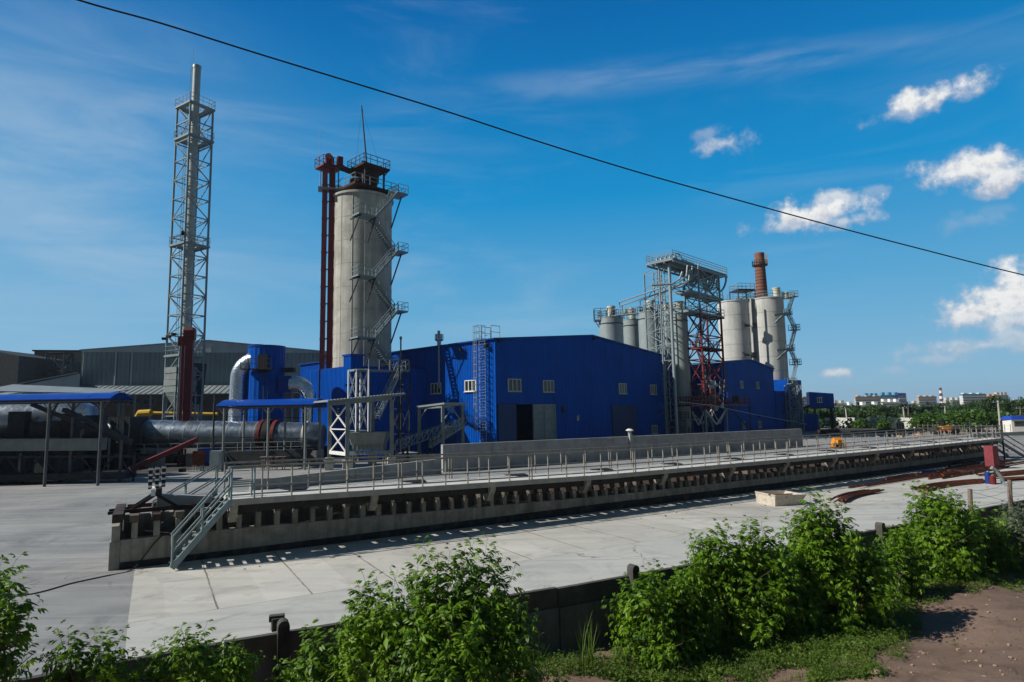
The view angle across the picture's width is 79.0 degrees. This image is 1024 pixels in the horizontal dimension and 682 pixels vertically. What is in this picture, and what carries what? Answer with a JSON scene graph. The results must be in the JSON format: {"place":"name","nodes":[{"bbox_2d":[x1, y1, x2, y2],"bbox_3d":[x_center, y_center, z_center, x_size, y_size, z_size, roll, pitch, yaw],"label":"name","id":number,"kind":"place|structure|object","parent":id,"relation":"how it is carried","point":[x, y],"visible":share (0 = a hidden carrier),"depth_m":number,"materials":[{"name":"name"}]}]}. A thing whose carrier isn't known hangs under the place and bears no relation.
{"place":"outdoors","nodes":[
{"label":"outdoors","id":0,"kind":"place"},
{"bbox_2d":[0,461,239,485],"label":"sooty ground","id":1,"kind":"structure","parent":0,"point":[172,467],"depth_m":59.48,"materials":[{"name":"concrete"}]},
{"bbox_2d":[18,451,34,472],"bbox_3d":[-48.243,9.691,60.548,9.382,6.113,3.688,-1,-6,0],"label":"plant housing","id":2,"kind":"object","parent":1,"relation":"on","point":[29,462],"visible":0.02,"depth_m":59.16,"materials":[{"name":"metal"}]},
{"bbox_2d":[0,350,80,392],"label":"dark shed","id":3,"kind":"structure","parent":1,"relation":"on","point":[17,367],"depth_m":120.56,"materials":[{"name":"metal"}]},
{"bbox_2d":[32,350,81,385],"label":"canopy","id":4,"kind":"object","parent":1,"relation":"on","point":[77,355],"visible":0.12,"depth_m":134.73,"materials":[{"name":"metal"}]},
{"bbox_2d":[44,352,73,377],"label":"fire escape","id":5,"kind":"object","parent":1,"relation":"on","point":[62,371],"visible":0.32,"depth_m":124.74,"materials":[{"name":"metal"}]},
{"bbox_2d":[0,372,128,393],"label":"shed","id":6,"kind":"structure","parent":1,"relation":"on","point":[67,383],"depth_m":100.30,"materials":[{"name":"metal"}]},
{"bbox_2d":[0,392,132,486],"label":"curved canopy","id":7,"kind":"object","parent":1,"relation":"on","point":[79,398],"visible":1,"depth_m":47.60,"materials":[{"name":"metal"}]},
{"bbox_2d":[30,403,133,445],"bbox_3d":[-34.439,6.745,50.095,8.266,3.657,1.382,-1,-6,0],"label":"inclined conveyor","id":8,"kind":"object","parent":7,"relation":"attached to","point":[107,432],"visible":0.89,"depth_m":49.73,"materials":[{"name":"metal"}]},
{"bbox_2d":[0,403,136,483],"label":"canopy frame","id":9,"kind":"object","parent":1,"relation":"on","point":[23,427],"visible":0.71,"depth_m":50.51,"materials":[{"name":"metal"}]},
{"bbox_2d":[82,416,148,469],"bbox_3d":[-41.888,10.383,63.487,7.188,5.173,3.665,-1,-6,0],"label":"plant housing","id":10,"kind":"object","parent":1,"relation":"on","point":[132,426],"visible":0.3,"depth_m":62.34,"materials":[{"name":"metal"}]},
{"bbox_2d":[0,340,325,421],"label":"grey hall","id":11,"kind":"structure","parent":1,"relation":"on","point":[137,371],"depth_m":114.46,"materials":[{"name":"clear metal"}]},
{"bbox_2d":[130,438,198,470],"bbox_3d":[-31.970,10.398,57.258,0.500,2.727,5.641,-7,-9,43],"label":"inclined screw","id":12,"kind":"object","parent":1,"relation":"on","point":[152,459],"visible":0.93,"depth_m":57.04,"materials":[{"name":"red paint"}]},
{"bbox_2d":[135,409,217,415],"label":"gas pipe","id":13,"kind":"object","parent":1,"relation":"on","point":[148,412],"visible":0.56,"depth_m":89.28,"materials":[{"name":"metal"}]},
{"bbox_2d":[162,363,206,420],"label":"flue gas filter","id":14,"kind":"object","parent":1,"relation":"on","point":[170,380],"visible":0.43,"depth_m":79.12,"materials":[{"name":"grey metal"}]},
{"bbox_2d":[177,327,196,465],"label":"bucket elevator","id":15,"kind":"object","parent":1,"relation":"on","point":[186,340],"visible":0.75,"depth_m":65.84,"materials":[{"name":"red paint"}]},
{"bbox_2d":[162,63,214,420],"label":"chimney tower","id":16,"kind":"structure","parent":1,"relation":"on","point":[195,145],"depth_m":82.02,"materials":[{"name":"metal"}]},
{"bbox_2d":[135,419,326,466],"bbox_3d":[-29.524,10.527,65.145,19.489,4.820,3.798,-1,-6,0],"label":"rotary drum","id":17,"kind":"object","parent":1,"relation":"on","point":[156,437],"visible":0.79,"depth_m":64.05,"materials":[{"name":"metal"}]},
{"bbox_2d":[240,344,295,449],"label":"blue filter tower","id":18,"kind":"structure","parent":1,"relation":"on","point":[266,368],"depth_m":69.36,"materials":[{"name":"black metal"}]},
{"bbox_2d":[228,353,250,420],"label":"shiny duct","id":19,"kind":"object","parent":18,"relation":"attached to","point":[238,385],"visible":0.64,"depth_m":69.42,"materials":[{"name":"metal"}]},
{"bbox_2d":[278,376,315,422],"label":"shiny duct","id":20,"kind":"object","parent":18,"relation":"attached to","point":[303,387],"visible":0.83,"depth_m":69.58,"materials":[{"name":"metal"}]},
{"bbox_2d":[314,153,358,421],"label":"bucket elevator","id":21,"kind":"object","parent":1,"relation":"on","point":[329,167],"visible":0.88,"depth_m":78.10,"materials":[{"name":"red paint"}]},
{"bbox_2d":[192,451,205,470],"bbox_3d":[-29.663,11.326,58.775,0.900,1.800,0.845,0,-7,-9],"label":"cabinet","id":22,"kind":"object","parent":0,"point":[198,457],"visible":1,"depth_m":58.43,"materials":[{"name":"metal"}]},
{"bbox_2d":[0,434,1023,680],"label":"yard","id":23,"kind":"structure","parent":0,"point":[60,534],"depth_m":27.94,"materials":[{"name":"concrete"}]},
{"bbox_2d":[209,450,222,471],"bbox_3d":[-27.153,11.037,57.065,1.000,1.900,0.845,0,-7,-9],"label":"cabinet","id":24,"kind":"object","parent":23,"relation":"on","point":[216,457],"visible":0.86,"depth_m":56.72,"materials":[{"name":"metal"}]},
{"bbox_2d":[209,403,307,467],"bbox_3d":[-24.461,9.086,59.907,9.570,6.321,0.198,-1,-6,0],"label":"hanging rack","id":25,"kind":"object","parent":23,"relation":"on","point":[213,429],"visible":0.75,"depth_m":59.85,"materials":[{"name":"metal"}]},
{"bbox_2d":[224,448,313,467],"bbox_3d":[-24.085,11.686,61.877,8.085,1.673,2.699,-1,-6,0],"label":"collecting trough","id":26,"kind":"object","parent":23,"relation":"on","point":[246,455],"visible":0.57,"depth_m":60.67,"materials":[{"name":"metal"}]},
{"bbox_2d":[216,398,327,470],"bbox_3d":[-22.984,8.893,59.675,9.153,6.600,4.520,-1,-6,0],"label":"curved canopy","id":27,"kind":"object","parent":23,"relation":"on","point":[268,404],"visible":0.89,"depth_m":58.08,"materials":[{"name":"metal"}]},
{"bbox_2d":[249,459,440,490],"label":"retaining wall","id":28,"kind":"structure","parent":23,"relation":"on","point":[433,464],"depth_m":46.61,"materials":[{"name":"concrete"}]},
{"bbox_2d":[313,393,405,469],"bbox_3d":[-13.822,8.305,57.092,8.096,6.859,6.752,2,-7,-25],"label":"open canopy","id":29,"kind":"object","parent":23,"relation":"on","point":[362,399],"visible":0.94,"depth_m":55.65,"materials":[{"name":"grey metal"}]},
{"bbox_2d":[341,431,389,467],"bbox_3d":[-13.098,10.014,56.760,4.607,3.363,2.600,-1,-6,0],"label":"feed hopper","id":30,"kind":"object","parent":23,"relation":"on","point":[374,440],"visible":0.81,"depth_m":55.98,"materials":[{"name":"grey metal"}]},
{"bbox_2d":[311,354,426,457],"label":"blue annex","id":31,"kind":"object","parent":23,"relation":"on","point":[333,383],"visible":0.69,"depth_m":74.40,"materials":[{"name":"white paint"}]},
{"bbox_2d":[332,105,407,367],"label":"kiln tower","id":32,"kind":"structure","parent":23,"relation":"on","point":[366,252],"depth_m":76.83,"materials":[{"name":"concrete"}]},
{"bbox_2d":[347,359,409,460],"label":"stair tower","id":33,"kind":"structure","parent":23,"relation":"on","point":[396,371],"depth_m":67.85,"materials":[{"name":"metal"}]},
{"bbox_2d":[396,417,468,461],"bbox_3d":[-7.576,9.637,59.557,7.056,4.544,1.372,3,-7,-30],"label":"belt conveyor","id":34,"kind":"object","parent":23,"relation":"on","point":[413,442],"visible":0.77,"depth_m":58.97,"materials":[{"name":"metal"}]},
{"bbox_2d":[417,402,467,454],"bbox_3d":[-6.772,9.046,60.880,4.391,5.887,5.554,-5,-7,30],"label":"open canopy","id":35,"kind":"object","parent":23,"relation":"on","point":[443,406],"visible":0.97,"depth_m":59.34,"materials":[{"name":"grey metal"}]},
{"bbox_2d":[299,325,665,453],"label":"blue hall","id":36,"kind":"structure","parent":23,"relation":"on","point":[507,389],"depth_m":78.61,"materials":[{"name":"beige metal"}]},
{"bbox_2d":[108,425,1001,570],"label":"unloading ramp","id":37,"kind":"structure","parent":23,"relation":"on","point":[286,518],"depth_m":27.58,"materials":[{"name":"concrete"}]},
{"bbox_2d":[108,465,176,514],"bbox_3d":[-12.983,5.268,22.081,2.248,1.560,1.110,3,-7,-30],"label":"buffer stop","id":38,"kind":"object","parent":37,"relation":"on","point":[158,491],"visible":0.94,"depth_m":21.95,"materials":[{"name":"black paint"}]},
{"bbox_2d":[150,464,218,532],"bbox_3d":[-12.332,5.914,23.421,2.195,2.333,0.760,3,-7,-30],"label":"steel stair","id":39,"kind":"object","parent":37,"relation":"on","point":[166,522],"visible":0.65,"depth_m":23.39,"materials":[{"name":"metal"}]},
{"bbox_2d":[157,493,212,506],"bbox_3d":[-12.061,5.833,22.890,1.800,0.500,0.640,3,-7,-30],"label":"rubble block","id":40,"kind":"object","parent":37,"relation":"on","point":[181,499],"depth_m":22.62,"materials":[{"name":"concrete"}]},
{"bbox_2d":[169,467,255,569],"bbox_3d":[-10.368,6.031,21.544,2.681,3.168,0.861,4,-8,-36],"label":"steel stair","id":41,"kind":"object","parent":37,"relation":"attached to","point":[194,539],"visible":0.94,"depth_m":21.29,"materials":[{"name":"metal"}]},
{"bbox_2d":[597,306,623,342],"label":"steel silo","id":42,"kind":"object","parent":23,"relation":"on","point":[610,327],"visible":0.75,"depth_m":106.15,"materials":[{"name":"beige paint"}]},
{"bbox_2d":[593,302,673,326],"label":"catwalk","id":43,"kind":"object","parent":42,"relation":"attached to","point":[628,311],"visible":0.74,"depth_m":106.21,"materials":[{"name":"grey paint"}]},
{"bbox_2d":[441,429,802,471],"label":"bunker wall","id":44,"kind":"structure","parent":23,"relation":"on","point":[628,440],"depth_m":61.38,"materials":[{"name":"concrete"}]},
{"bbox_2d":[622,308,638,346],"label":"steel silo","id":45,"kind":"object","parent":23,"relation":"on","point":[630,330],"visible":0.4,"depth_m":112.54,"materials":[{"name":"beige paint"}]},
{"bbox_2d":[637,300,661,352],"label":"steel silo","id":46,"kind":"object","parent":23,"relation":"on","point":[642,330],"visible":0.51,"depth_m":102.72,"materials":[{"name":"beige paint"}]},
{"bbox_2d":[663,303,674,364],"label":"steel silo","id":47,"kind":"object","parent":23,"relation":"on","point":[669,341],"visible":0.12,"depth_m":108.59,"materials":[{"name":"beige paint"}]},
{"bbox_2d":[619,249,727,434],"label":"pipe gantry","id":48,"kind":"object","parent":23,"relation":"on","point":[674,263],"visible":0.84,"depth_m":96.73,"materials":[{"name":"metal"}]},
{"bbox_2d":[669,301,691,433],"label":"steel silo","id":49,"kind":"object","parent":23,"relation":"on","point":[682,359],"visible":0.58,"depth_m":97.95,"materials":[{"name":"beige paint"}]},
{"bbox_2d":[666,365,694,433],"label":"blue annex","id":50,"kind":"object","parent":23,"relation":"on","point":[672,423],"visible":0.03,"depth_m":104.57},
{"bbox_2d":[669,267,751,433],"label":"lattice tower","id":51,"kind":"structure","parent":23,"relation":"on","point":[705,298],"depth_m":99.53,"materials":[{"name":"metal"}]},
{"bbox_2d":[701,380,731,410],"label":"loading head","id":52,"kind":"object","parent":51,"relation":"attached to","point":[712,393],"visible":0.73,"depth_m":98.09},
{"bbox_2d":[690,359,776,432],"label":"blue hall","id":53,"kind":"structure","parent":23,"relation":"on","point":[752,380],"depth_m":109.63,"materials":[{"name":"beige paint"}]},
{"bbox_2d":[969,420,1023,459],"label":"steel stair","id":54,"kind":"object","parent":23,"relation":"on","point":[1003,452],"visible":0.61,"depth_m":56.33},
{"bbox_2d":[0,0,1023,404],"label":"sky","id":55,"kind":"structure","parent":0,"point":[900,121],"materials":[{"name":"blue"}]},
{"bbox_2d":[77,0,1023,275],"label":"overhead cable","id":56,"kind":"object","parent":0,"point":[511,132],"visible":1,"depth_m":9.97,"materials":[{"name":"black rubber"}]},
{"bbox_2d":[125,480,1023,658],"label":"apron","id":57,"kind":"object","parent":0,"point":[538,573],"visible":0.48,"depth_m":18.95,"materials":[{"name":"concrete"}]},
{"bbox_2d":[128,460,1023,622],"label":"slab strip","id":58,"kind":"object","parent":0,"point":[225,582],"visible":0.81,"depth_m":22.98,"materials":[{"name":"concrete"}]},
{"bbox_2d":[151,572,201,582],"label":"patch slab","id":59,"kind":"structure","parent":58,"relation":"on","point":[162,577],"depth_m":19.53,"materials":[{"name":"concrete"}]},
{"bbox_2d":[755,490,806,505],"bbox_3d":[13.913,8.147,32.258,1.992,0.585,1.660,1,-7,-14],"label":"mortar tub","id":60,"kind":"object","parent":58,"relation":"on","point":[780,498],"visible":1,"depth_m":31.64,"materials":[{"name":"metal"}]},
{"bbox_2d":[830,489,883,502],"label":"rusty bars","id":61,"kind":"object","parent":58,"relation":"on","point":[846,496],"visible":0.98,"depth_m":34.11,"materials":[{"name":"metal"}]},
{"bbox_2d":[848,472,939,487],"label":"rusty bars","id":62,"kind":"object","parent":58,"relation":"on","point":[893,480],"visible":0.89,"depth_m":39.90,"materials":[{"name":"metal"}]},
{"bbox_2d":[910,478,984,490],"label":"rusty bars","id":63,"kind":"object","parent":58,"relation":"on","point":[944,484],"visible":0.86,"depth_m":37.97,"materials":[{"name":"metal"}]},
{"bbox_2d":[908,464,1009,479],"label":"rusty bars","id":64,"kind":"object","parent":58,"relation":"on","point":[952,474],"visible":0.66,"depth_m":43.71,"materials":[{"name":"metal"}]},
{"bbox_2d":[983,445,999,466],"bbox_3d":[36.684,8.893,47.498,0.634,1.724,0.739,1,-7,-17],"label":"red cabinet","id":65,"kind":"object","parent":58,"relation":"on","point":[991,455],"visible":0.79,"depth_m":47.28,"materials":[{"name":"metal"}]},
{"bbox_2d":[222,426,1023,658],"bbox_3d":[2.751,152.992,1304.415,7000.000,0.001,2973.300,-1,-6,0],"label":"terrain","id":66,"kind":"structure","parent":0,"point":[826,428],"depth_m":110.88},
{"bbox_2d":[717,294,751,360],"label":"concrete silo","id":67,"kind":"object","parent":66,"relation":"on","point":[736,338],"visible":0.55,"depth_m":129.34,"materials":[{"name":"grey paint"}]},
{"bbox_2d":[729,283,790,300],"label":"roof platform","id":68,"kind":"structure","parent":67,"relation":"on","point":[741,290],"depth_m":132.64,"materials":[{"name":"metal"}]},
{"bbox_2d":[742,298,756,359],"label":"pipe clamp run","id":69,"kind":"object","parent":66,"relation":"on","point":[753,355],"visible":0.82,"depth_m":127.24,"materials":[{"name":"metal"}]},
{"bbox_2d":[752,252,767,297],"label":"brick chimney","id":70,"kind":"object","parent":66,"relation":"on","point":[760,262],"visible":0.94,"depth_m":177.01,"materials":[{"name":"brick"}]},
{"bbox_2d":[750,290,788,379],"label":"concrete silo","id":71,"kind":"object","parent":66,"relation":"on","point":[769,334],"visible":0.66,"depth_m":128.24,"materials":[{"name":"grey paint"}]},
{"bbox_2d":[774,391,786,429],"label":"blue annex","id":72,"kind":"object","parent":66,"relation":"on","point":[780,405],"visible":0.27,"depth_m":120.25,"materials":[{"name":"metal"}]},
{"bbox_2d":[774,379,802,429],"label":"blue annex","id":73,"kind":"object","parent":66,"relation":"on","point":[779,385],"visible":0.24,"depth_m":123.72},
{"bbox_2d":[773,291,804,431],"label":"zigzag stair","id":74,"kind":"object","parent":66,"relation":"on","point":[788,312],"visible":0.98,"depth_m":123.07,"materials":[{"name":"metal"}]},
{"bbox_2d":[804,414,818,430],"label":"blue store","id":75,"kind":"structure","parent":66,"relation":"on","point":[811,422],"depth_m":125.08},
{"bbox_2d":[803,392,835,428],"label":"elevated cabin","id":76,"kind":"object","parent":66,"relation":"on","point":[816,400],"visible":0.97,"depth_m":127.85,"materials":[{"name":"metal"}]},
{"bbox_2d":[854,395,880,404],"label":"apartment block","id":77,"kind":"structure","parent":66,"relation":"on","point":[867,399],"depth_m":765.30,"materials":[{"name":"white paint"}]},
{"bbox_2d":[869,404,896,417],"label":"broadleaf tree","id":78,"kind":"object","parent":66,"relation":"on","point":[880,410],"visible":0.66,"depth_m":167.71,"materials":[{"name":"green plant"}]},
{"bbox_2d":[825,417,975,429],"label":"panel fence","id":79,"kind":"object","parent":66,"relation":"on","point":[871,419],"visible":0.23,"depth_m":134.81,"materials":[{"name":"concrete"}]},
{"bbox_2d":[805,400,1023,429],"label":"scrub","id":80,"kind":"object","parent":66,"relation":"on","point":[850,417],"visible":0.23,"depth_m":157.39,"materials":[{"name":"green plant"}]},
{"bbox_2d":[906,412,946,429],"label":"broadleaf tree","id":81,"kind":"object","parent":66,"relation":"on","point":[927,418],"visible":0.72,"depth_m":116.31,"materials":[{"name":"green plant"}]},
{"bbox_2d":[934,409,987,431],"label":"broadleaf tree","id":82,"kind":"object","parent":66,"relation":"on","point":[965,417],"visible":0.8,"depth_m":109.89,"materials":[{"name":"green plant"}]},
{"bbox_2d":[959,393,985,404],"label":"apartment block","id":83,"kind":"structure","parent":66,"relation":"on","point":[964,398],"depth_m":764.33,"materials":[{"name":"white paint"}]},
{"bbox_2d":[974,395,1007,411],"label":"broadleaf tree","id":84,"kind":"object","parent":66,"relation":"on","point":[991,399],"visible":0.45,"depth_m":158.88,"materials":[{"name":"green plant"}]},
{"bbox_2d":[996,397,1017,415],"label":"broadleaf tree","id":85,"kind":"object","parent":66,"relation":"on","point":[1009,406],"visible":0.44,"depth_m":153.49,"materials":[{"name":"green plant"}]},
{"bbox_2d":[1001,416,1023,431],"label":"kiosk","id":86,"kind":"object","parent":66,"relation":"on","point":[1016,423],"visible":0.91,"depth_m":103.50,"materials":[{"name":"white paint"}]},
{"bbox_2d":[462,565,1023,681],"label":"ground","id":87,"kind":"structure","parent":0,"point":[1004,606],"depth_m":16.15,"materials":[{"name":"soil"}]},
{"bbox_2d":[0,551,47,681],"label":"maple shrub","id":88,"kind":"object","parent":87,"relation":"on","point":[10,621],"visible":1,"depth_m":10.15,"materials":[{"name":"green plant"}]},
{"bbox_2d":[32,618,147,681],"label":"maple shrub","id":89,"kind":"object","parent":87,"relation":"on","point":[90,659],"visible":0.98,"depth_m":10.03,"materials":[{"name":"green plant"}]},
{"bbox_2d":[130,619,266,681],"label":"maple shrub","id":90,"kind":"object","parent":87,"relation":"on","point":[192,653],"visible":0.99,"depth_m":10.30,"materials":[{"name":"green plant"}]},
{"bbox_2d":[265,639,329,681],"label":"maple shrub","id":91,"kind":"object","parent":87,"relation":"on","point":[289,675],"visible":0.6,"depth_m":10.62,"materials":[{"name":"green plant"}]},
{"bbox_2d":[291,532,553,681],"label":"maple shrub","id":92,"kind":"object","parent":87,"relation":"on","point":[424,649],"visible":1,"depth_m":10.66,"materials":[{"name":"green plant"}]},
{"bbox_2d":[8,500,1023,681],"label":"concrete fence","id":93,"kind":"object","parent":87,"relation":"on","point":[563,612],"visible":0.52,"depth_m":16.17,"materials":[{"name":"concrete"}]},
{"bbox_2d":[601,558,706,673],"bbox_3d":[3.587,6.922,15.329,2.627,2.839,2.203,-1,-6,0],"label":"maple shrub","id":94,"kind":"object","parent":87,"relation":"on","point":[663,644],"visible":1,"depth_m":15.31,"materials":[{"name":"green plant"}]},
{"bbox_2d":[667,551,724,657],"bbox_3d":[4.697,6.989,16.273,1.581,2.798,1.596,-1,-6,0],"label":"maple shrub","id":95,"kind":"object","parent":87,"relation":"on","point":[705,631],"visible":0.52,"depth_m":16.01,"materials":[{"name":"green plant"}]},
{"bbox_2d":[682,515,800,654],"bbox_3d":[6.239,6.483,16.678,3.510,3.403,2.337,-1,-6,0],"label":"maple shrub","id":96,"kind":"object","parent":87,"relation":"on","point":[755,564],"visible":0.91,"depth_m":16.55,"materials":[{"name":"green plant"}]},
{"bbox_2d":[461,563,1022,681],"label":"grass","id":97,"kind":"structure","parent":87,"relation":"on","point":[592,659],"depth_m":14.76,"materials":[{"name":"plant"}]},
{"bbox_2d":[535,561,1023,681],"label":"weeds","id":98,"kind":"object","parent":87,"relation":"on","point":[863,643],"visible":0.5,"depth_m":15.37,"materials":[{"name":"plant"}]},
{"bbox_2d":[759,534,820,636],"bbox_3d":[7.624,6.755,17.165,1.594,2.751,1.596,-5,-7,29],"label":"maple shrub","id":99,"kind":"object","parent":87,"relation":"on","point":[794,618],"visible":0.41,"depth_m":16.72,"materials":[{"name":"green plant"}]},
{"bbox_2d":[777,487,915,636],"bbox_3d":[9.250,6.338,17.660,3.988,4.213,2.587,-1,-6,0],"label":"maple shrub","id":100,"kind":"object","parent":87,"relation":"on","point":[839,569],"visible":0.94,"depth_m":17.41,"materials":[{"name":"green plant"}]},
{"bbox_2d":[876,531,921,599],"bbox_3d":[12.401,7.322,20.182,1.672,2.182,1.507,-1,-6,0],"label":"maple shrub","id":101,"kind":"object","parent":87,"relation":"on","point":[893,552],"visible":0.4,"depth_m":19.99,"materials":[{"name":"green plant"}]},
{"bbox_2d":[866,515,934,597],"bbox_3d":[12.624,7.197,20.522,2.206,2.802,1.984,-1,-6,0],"label":"maple shrub","id":102,"kind":"object","parent":87,"relation":"on","point":[913,583],"visible":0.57,"depth_m":20.25,"materials":[{"name":"green plant"}]},
{"bbox_2d":[789,594,1017,679],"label":"pebbles","id":103,"kind":"object","parent":87,"relation":"on","point":[965,661],"visible":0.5,"depth_m":15.59,"materials":[{"name":"stone"}]},
{"bbox_2d":[886,480,998,583],"bbox_3d":[15.678,7.029,22.447,3.770,3.830,2.914,-1,-6,0],"label":"maple shrub","id":104,"kind":"object","parent":87,"relation":"on","point":[943,528],"visible":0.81,"depth_m":22.23,"materials":[{"name":"green plant"}]},
{"bbox_2d":[921,480,1023,522],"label":"wire fence","id":105,"kind":"object","parent":87,"relation":"on","point":[1009,492],"visible":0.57,"depth_m":27.21,"materials":[{"name":"grey metal"}]},
{"bbox_2d":[960,501,1023,572],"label":"maple shrub","id":106,"kind":"object","parent":87,"relation":"on","point":[1000,554],"visible":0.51,"depth_m":23.35,"materials":[{"name":"green plant"}]},
{"bbox_2d":[991,498,1023,565],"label":"silver shrub","id":107,"kind":"object","parent":87,"relation":"on","point":[1016,524],"visible":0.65,"depth_m":24.07,"materials":[{"name":"green plant"}]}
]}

